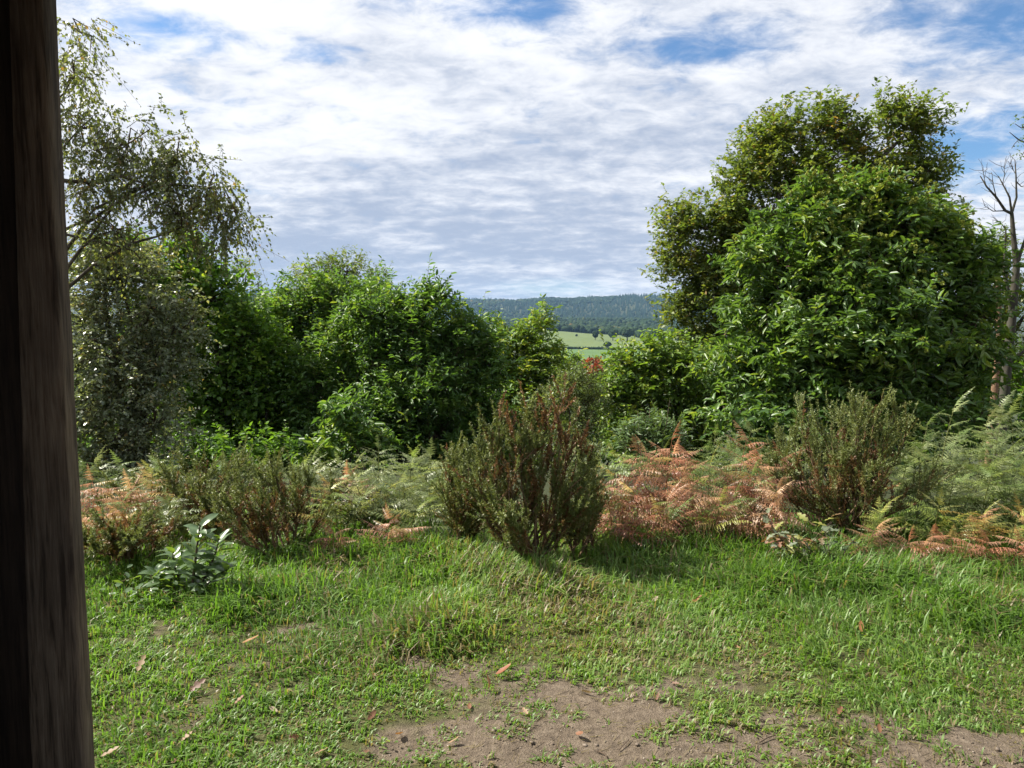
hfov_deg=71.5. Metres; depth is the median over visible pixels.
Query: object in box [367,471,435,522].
bracken fern
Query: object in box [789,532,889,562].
fern
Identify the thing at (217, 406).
maple tree
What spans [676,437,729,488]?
bracken fern
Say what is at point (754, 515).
bracken fern
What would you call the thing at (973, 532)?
bracken fern
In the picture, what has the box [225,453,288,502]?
bracken fern
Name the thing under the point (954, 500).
bracken fern
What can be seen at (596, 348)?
field hedge
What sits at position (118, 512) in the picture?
bracken fern
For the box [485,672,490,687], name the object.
fallen leaf
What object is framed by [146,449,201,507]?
bracken fern
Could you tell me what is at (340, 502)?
bracken fern
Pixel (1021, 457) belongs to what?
bracken fern
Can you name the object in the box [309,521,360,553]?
bracken fern
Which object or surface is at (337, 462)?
bracken fern
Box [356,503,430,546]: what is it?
bracken fern
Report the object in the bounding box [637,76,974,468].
oak tree
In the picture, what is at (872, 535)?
bracken fern
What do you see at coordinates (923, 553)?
bracken fern
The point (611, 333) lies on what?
field tree
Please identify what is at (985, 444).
bracken fern
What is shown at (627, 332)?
field tree
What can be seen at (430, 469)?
bracken fern
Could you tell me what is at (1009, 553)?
bracken fern
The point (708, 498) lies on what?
bracken fern
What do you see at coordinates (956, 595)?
grass
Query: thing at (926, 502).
bracken fern
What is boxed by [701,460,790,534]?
bracken fern
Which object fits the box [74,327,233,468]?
thicket shrub
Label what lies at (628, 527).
bracken fern
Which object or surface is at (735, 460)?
bracken fern
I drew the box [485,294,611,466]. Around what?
chestnut coppice
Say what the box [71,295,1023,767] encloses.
ground
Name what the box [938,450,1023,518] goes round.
bracken fern
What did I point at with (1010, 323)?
dead tree
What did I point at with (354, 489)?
bracken fern
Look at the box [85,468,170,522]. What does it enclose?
bracken fern
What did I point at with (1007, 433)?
bracken fern
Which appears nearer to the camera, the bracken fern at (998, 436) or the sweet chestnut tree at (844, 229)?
the bracken fern at (998, 436)
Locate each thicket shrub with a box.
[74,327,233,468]
[222,359,402,468]
[379,347,535,468]
[529,361,732,468]
[685,331,947,468]
[873,323,1023,468]
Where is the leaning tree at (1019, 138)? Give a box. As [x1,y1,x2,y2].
[1009,111,1023,159]
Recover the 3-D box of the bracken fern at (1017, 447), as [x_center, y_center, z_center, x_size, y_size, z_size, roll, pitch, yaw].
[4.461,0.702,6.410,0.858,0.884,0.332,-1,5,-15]
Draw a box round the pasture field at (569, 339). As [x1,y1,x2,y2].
[542,331,689,347]
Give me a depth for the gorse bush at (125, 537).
4.75 m
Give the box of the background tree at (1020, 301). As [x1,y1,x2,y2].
[941,218,1023,467]
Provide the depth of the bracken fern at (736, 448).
6.46 m
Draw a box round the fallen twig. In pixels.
[696,732,732,739]
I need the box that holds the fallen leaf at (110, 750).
[101,746,118,755]
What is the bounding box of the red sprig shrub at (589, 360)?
[581,356,603,421]
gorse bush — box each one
[81,502,199,568]
[152,436,279,533]
[206,443,337,556]
[430,431,509,540]
[439,371,610,559]
[549,439,616,559]
[751,381,974,534]
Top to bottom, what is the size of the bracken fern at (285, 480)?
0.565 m
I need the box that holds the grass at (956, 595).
[82,497,1023,767]
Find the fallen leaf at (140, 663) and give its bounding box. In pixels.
[136,654,145,670]
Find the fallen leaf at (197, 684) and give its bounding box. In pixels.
[189,678,205,691]
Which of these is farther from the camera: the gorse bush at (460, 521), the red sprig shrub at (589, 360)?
the red sprig shrub at (589, 360)
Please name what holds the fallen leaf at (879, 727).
on the ground at (625, 715)
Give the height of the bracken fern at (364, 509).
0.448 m
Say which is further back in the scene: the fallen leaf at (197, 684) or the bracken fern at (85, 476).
the bracken fern at (85, 476)
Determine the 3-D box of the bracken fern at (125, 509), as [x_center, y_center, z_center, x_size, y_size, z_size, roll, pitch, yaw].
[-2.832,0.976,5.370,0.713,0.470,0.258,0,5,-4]
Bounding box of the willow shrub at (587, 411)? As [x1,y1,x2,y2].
[523,355,625,472]
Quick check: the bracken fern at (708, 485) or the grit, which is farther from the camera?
the bracken fern at (708, 485)
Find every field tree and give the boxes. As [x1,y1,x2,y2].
[592,330,597,339]
[608,330,616,340]
[622,328,633,339]
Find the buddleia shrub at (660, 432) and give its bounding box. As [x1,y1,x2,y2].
[601,398,702,481]
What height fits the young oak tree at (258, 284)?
7.444 m
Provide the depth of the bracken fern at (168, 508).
5.46 m
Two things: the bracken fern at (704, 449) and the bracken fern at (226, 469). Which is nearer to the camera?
the bracken fern at (226, 469)
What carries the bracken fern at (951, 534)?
on the ground at (625, 715)
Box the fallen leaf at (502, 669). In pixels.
[496,663,510,673]
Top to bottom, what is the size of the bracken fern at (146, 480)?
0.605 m
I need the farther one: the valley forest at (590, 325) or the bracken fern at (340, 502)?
the valley forest at (590, 325)
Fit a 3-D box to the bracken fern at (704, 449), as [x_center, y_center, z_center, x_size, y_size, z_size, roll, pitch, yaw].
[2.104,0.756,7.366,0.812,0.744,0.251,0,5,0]
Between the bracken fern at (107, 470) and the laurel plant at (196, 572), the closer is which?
the laurel plant at (196, 572)
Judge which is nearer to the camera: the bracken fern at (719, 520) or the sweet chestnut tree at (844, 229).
the bracken fern at (719, 520)
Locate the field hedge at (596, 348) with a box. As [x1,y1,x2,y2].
[542,346,666,349]
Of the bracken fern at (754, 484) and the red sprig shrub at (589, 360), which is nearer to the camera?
the bracken fern at (754, 484)
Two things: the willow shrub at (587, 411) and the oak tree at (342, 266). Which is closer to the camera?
the willow shrub at (587, 411)
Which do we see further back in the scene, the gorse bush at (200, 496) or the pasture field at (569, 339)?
the pasture field at (569, 339)
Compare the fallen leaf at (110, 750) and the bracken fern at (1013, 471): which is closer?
the fallen leaf at (110, 750)
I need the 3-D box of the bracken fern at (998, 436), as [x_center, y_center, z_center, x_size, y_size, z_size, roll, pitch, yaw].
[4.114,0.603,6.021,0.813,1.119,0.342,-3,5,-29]
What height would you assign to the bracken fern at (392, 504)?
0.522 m
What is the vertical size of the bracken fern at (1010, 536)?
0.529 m
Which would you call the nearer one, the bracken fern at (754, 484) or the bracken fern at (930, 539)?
the bracken fern at (930, 539)
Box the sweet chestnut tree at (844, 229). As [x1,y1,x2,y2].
[681,155,1023,463]
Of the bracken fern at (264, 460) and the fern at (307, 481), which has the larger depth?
the bracken fern at (264, 460)
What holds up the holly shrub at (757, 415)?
on the ground at (625, 715)
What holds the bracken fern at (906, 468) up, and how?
on the ground at (625, 715)
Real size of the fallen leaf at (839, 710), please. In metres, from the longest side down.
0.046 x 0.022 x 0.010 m
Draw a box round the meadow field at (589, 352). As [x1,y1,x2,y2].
[561,349,642,359]
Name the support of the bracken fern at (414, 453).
on the ground at (625, 715)
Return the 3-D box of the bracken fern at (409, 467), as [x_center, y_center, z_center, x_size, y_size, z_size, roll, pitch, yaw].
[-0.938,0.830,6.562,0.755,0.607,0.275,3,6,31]
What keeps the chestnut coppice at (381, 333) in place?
on the ground at (625, 715)
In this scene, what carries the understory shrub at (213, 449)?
on the ground at (625, 715)
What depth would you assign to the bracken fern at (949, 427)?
5.92 m
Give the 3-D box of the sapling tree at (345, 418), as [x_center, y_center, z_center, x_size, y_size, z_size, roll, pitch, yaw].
[-2.322,0.743,9.736,1.583,1.446,1.111,-1,5,-15]
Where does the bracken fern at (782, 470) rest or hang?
on the ground at (625, 715)
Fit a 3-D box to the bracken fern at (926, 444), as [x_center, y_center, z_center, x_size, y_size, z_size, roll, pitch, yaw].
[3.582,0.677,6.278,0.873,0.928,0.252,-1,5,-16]
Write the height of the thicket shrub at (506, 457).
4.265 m
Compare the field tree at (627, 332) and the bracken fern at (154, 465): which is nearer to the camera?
the bracken fern at (154, 465)
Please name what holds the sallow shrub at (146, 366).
on the ground at (625, 715)
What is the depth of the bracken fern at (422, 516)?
5.33 m
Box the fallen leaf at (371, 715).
[367,710,375,719]
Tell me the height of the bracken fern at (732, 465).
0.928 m
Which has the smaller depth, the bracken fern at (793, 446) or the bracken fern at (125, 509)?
the bracken fern at (125, 509)
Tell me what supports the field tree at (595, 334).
on the pasture field at (569, 339)
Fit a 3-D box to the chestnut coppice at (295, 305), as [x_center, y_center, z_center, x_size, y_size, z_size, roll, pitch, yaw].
[-3.663,-0.142,13.668,3.845,4.734,2.710,-2,5,-20]
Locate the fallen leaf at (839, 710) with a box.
[837,706,842,713]
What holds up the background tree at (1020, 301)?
on the ground at (625, 715)
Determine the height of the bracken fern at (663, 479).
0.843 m
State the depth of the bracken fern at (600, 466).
5.89 m
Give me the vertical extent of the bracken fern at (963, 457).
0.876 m
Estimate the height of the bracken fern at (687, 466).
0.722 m
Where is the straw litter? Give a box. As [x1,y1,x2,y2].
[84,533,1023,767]
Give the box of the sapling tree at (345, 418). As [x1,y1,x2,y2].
[283,386,400,475]
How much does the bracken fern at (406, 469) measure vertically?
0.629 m
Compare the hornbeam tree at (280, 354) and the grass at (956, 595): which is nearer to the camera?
the grass at (956, 595)
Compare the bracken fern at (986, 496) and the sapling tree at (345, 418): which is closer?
the bracken fern at (986, 496)
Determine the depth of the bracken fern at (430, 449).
6.02 m
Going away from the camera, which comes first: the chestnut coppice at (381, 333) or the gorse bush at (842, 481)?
the gorse bush at (842, 481)
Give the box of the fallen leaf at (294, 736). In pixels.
[290,733,298,738]
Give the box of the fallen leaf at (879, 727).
[877,723,881,732]
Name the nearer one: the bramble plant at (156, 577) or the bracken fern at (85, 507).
the bramble plant at (156, 577)
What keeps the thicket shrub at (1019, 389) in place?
on the ground at (625, 715)
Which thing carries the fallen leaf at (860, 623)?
on the grass at (956, 595)
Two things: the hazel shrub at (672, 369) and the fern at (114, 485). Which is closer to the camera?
the fern at (114, 485)
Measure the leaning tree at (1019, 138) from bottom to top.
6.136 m
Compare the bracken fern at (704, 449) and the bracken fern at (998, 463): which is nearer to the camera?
the bracken fern at (998, 463)
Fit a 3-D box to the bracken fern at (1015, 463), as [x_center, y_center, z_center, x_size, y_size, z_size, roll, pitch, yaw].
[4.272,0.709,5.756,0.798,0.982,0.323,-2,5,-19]
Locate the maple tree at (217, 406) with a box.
[69,217,291,470]
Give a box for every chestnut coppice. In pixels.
[228,253,412,467]
[262,252,535,470]
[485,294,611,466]
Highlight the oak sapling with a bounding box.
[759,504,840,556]
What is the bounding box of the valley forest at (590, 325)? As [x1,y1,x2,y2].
[468,317,694,337]
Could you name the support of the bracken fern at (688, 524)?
on the ground at (625, 715)
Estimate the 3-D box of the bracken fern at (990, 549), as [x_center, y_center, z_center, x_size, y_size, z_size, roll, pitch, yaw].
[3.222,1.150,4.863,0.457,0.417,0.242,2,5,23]
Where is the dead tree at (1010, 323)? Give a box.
[969,155,1023,465]
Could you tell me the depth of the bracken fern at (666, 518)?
5.06 m
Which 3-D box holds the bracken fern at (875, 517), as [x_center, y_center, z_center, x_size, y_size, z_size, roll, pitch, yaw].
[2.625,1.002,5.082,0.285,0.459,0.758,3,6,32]
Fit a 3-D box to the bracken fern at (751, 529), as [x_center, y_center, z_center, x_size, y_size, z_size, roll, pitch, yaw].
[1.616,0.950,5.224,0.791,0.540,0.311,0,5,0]
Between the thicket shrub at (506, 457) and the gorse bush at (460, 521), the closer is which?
the gorse bush at (460, 521)
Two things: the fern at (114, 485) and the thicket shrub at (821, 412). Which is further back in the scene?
the thicket shrub at (821, 412)
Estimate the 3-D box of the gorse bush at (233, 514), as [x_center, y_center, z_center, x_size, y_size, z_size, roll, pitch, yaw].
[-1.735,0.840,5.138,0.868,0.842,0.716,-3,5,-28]
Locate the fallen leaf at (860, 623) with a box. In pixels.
[859,620,863,631]
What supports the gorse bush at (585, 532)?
on the ground at (625, 715)
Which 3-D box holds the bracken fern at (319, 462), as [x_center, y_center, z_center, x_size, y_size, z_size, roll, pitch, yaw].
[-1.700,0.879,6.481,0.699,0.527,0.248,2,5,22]
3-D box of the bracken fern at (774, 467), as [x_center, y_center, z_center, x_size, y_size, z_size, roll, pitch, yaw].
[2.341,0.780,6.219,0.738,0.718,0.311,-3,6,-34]
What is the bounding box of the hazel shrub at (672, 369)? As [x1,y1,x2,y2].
[580,327,752,470]
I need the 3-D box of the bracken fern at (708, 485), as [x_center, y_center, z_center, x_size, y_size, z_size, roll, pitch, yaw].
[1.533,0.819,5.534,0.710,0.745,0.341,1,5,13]
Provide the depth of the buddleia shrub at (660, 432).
7.82 m
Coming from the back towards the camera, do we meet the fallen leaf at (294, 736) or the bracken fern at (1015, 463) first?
the bracken fern at (1015, 463)
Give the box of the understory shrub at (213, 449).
[77,410,334,473]
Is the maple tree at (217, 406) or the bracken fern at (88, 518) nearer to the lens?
the bracken fern at (88, 518)
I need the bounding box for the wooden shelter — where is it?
[0,0,94,767]
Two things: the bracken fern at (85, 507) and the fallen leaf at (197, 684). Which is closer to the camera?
the fallen leaf at (197, 684)
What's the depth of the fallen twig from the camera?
2.83 m
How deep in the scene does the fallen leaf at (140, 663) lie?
3.40 m
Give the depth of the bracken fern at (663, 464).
7.10 m
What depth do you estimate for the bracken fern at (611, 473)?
5.63 m
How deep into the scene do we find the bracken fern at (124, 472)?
6.44 m
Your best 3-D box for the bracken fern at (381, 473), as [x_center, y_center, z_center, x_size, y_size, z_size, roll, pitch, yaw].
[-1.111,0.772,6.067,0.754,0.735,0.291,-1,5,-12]
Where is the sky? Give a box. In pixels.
[56,0,1023,299]
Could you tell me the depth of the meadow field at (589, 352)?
707.47 m
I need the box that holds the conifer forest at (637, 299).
[241,290,711,321]
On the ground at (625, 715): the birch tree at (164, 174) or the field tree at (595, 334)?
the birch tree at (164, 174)
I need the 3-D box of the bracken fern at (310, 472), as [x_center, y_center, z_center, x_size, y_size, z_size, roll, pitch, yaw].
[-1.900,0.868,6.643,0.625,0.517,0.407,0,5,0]
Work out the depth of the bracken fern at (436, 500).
5.57 m
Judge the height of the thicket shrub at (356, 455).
4.530 m
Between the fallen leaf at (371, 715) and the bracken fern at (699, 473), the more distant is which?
the bracken fern at (699, 473)
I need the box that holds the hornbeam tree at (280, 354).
[206,286,333,469]
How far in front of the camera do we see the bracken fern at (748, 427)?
7.04 m
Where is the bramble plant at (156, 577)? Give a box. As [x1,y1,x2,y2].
[99,564,212,607]
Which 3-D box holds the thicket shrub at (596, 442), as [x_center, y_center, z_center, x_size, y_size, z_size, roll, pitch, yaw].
[2.872,1.055,17.703,5.824,3.619,2.187,0,5,0]
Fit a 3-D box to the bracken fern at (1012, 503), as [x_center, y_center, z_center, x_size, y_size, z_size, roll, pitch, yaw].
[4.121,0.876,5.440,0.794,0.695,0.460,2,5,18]
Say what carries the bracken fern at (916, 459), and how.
on the ground at (625, 715)
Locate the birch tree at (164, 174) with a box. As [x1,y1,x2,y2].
[57,17,285,298]
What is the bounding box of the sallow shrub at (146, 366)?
[67,216,228,475]
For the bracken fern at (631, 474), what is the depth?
5.46 m
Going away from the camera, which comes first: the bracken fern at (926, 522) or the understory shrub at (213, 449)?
the bracken fern at (926, 522)
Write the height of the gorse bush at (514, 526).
1.356 m
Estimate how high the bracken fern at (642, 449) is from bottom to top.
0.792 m
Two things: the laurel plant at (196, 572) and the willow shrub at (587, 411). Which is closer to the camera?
the laurel plant at (196, 572)
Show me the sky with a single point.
(525, 146)
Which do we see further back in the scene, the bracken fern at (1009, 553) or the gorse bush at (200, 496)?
the gorse bush at (200, 496)
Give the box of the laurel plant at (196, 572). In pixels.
[138,513,238,594]
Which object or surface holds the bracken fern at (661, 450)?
on the ground at (625, 715)
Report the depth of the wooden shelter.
1.42 m
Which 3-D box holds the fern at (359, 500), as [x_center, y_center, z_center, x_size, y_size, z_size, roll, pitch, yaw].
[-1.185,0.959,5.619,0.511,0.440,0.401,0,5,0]
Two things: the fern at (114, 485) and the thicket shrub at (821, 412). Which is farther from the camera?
the thicket shrub at (821, 412)
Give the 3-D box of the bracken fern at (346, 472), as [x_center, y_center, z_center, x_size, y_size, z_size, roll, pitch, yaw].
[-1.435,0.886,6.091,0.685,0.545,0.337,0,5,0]
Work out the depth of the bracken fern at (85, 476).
6.33 m
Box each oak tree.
[221,255,268,347]
[281,243,403,359]
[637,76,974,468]
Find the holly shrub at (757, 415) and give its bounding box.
[679,375,1023,475]
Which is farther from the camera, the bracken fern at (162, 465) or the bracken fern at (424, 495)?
the bracken fern at (162, 465)
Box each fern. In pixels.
[78,458,126,501]
[79,447,141,502]
[80,466,152,526]
[82,503,131,545]
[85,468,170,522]
[87,467,194,515]
[87,484,169,524]
[101,450,153,490]
[105,504,161,542]
[118,455,191,504]
[120,460,185,513]
[130,482,202,538]
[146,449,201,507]
[209,448,252,504]
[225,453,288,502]
[277,461,349,525]
[281,449,320,508]
[283,454,334,504]
[284,442,353,507]
[289,473,382,534]
[305,454,350,497]
[308,478,393,525]
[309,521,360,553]
[311,463,381,515]
[315,452,375,508]
[325,474,392,529]
[331,465,407,517]
[341,451,407,497]
[341,470,430,523]
[344,435,419,504]
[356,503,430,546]
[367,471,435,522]
[367,491,451,539]
[373,449,437,504]
[375,446,437,497]
[387,438,445,506]
[396,444,452,512]
[398,471,448,525]
[403,445,446,504]
[417,469,452,523]
[566,429,628,502]
[584,442,652,522]
[594,467,679,545]
[595,474,649,546]
[603,435,663,526]
[603,436,669,533]
[607,478,698,551]
[615,437,705,531]
[625,423,716,529]
[638,435,707,494]
[645,465,715,537]
[652,466,745,542]
[658,444,729,521]
[665,443,756,520]
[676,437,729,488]
[676,485,755,539]
[678,424,747,489]
[678,480,787,539]
[696,439,754,505]
[700,424,793,521]
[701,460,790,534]
[702,417,770,482]
[706,441,797,531]
[712,432,774,486]
[721,476,813,551]
[724,441,822,533]
[751,410,826,489]
[751,438,805,493]
[789,532,889,562]
[838,518,907,555]
[858,496,901,549]
[881,441,988,514]
[881,444,933,514]
[882,460,956,525]
[882,488,993,547]
[886,526,948,558]
[888,411,953,493]
[895,389,979,510]
[907,523,954,559]
[910,459,988,527]
[912,419,986,508]
[918,523,990,561]
[919,502,1014,546]
[931,437,1022,521]
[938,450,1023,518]
[941,408,1011,491]
[943,457,1023,527]
[952,472,1023,533]
[952,525,1020,567]
[960,495,1023,548]
[963,389,1022,517]
[963,390,1023,506]
[965,419,1023,501]
[965,449,1023,529]
[981,525,1023,566]
[983,483,1023,516]
[992,431,1023,498]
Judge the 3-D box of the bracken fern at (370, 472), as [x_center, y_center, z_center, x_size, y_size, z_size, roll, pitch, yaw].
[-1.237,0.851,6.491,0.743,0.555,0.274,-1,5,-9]
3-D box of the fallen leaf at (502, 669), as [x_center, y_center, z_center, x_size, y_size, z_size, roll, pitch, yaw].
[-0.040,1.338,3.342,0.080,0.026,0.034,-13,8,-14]
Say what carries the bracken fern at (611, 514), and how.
on the ground at (625, 715)
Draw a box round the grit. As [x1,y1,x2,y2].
[156,586,1013,767]

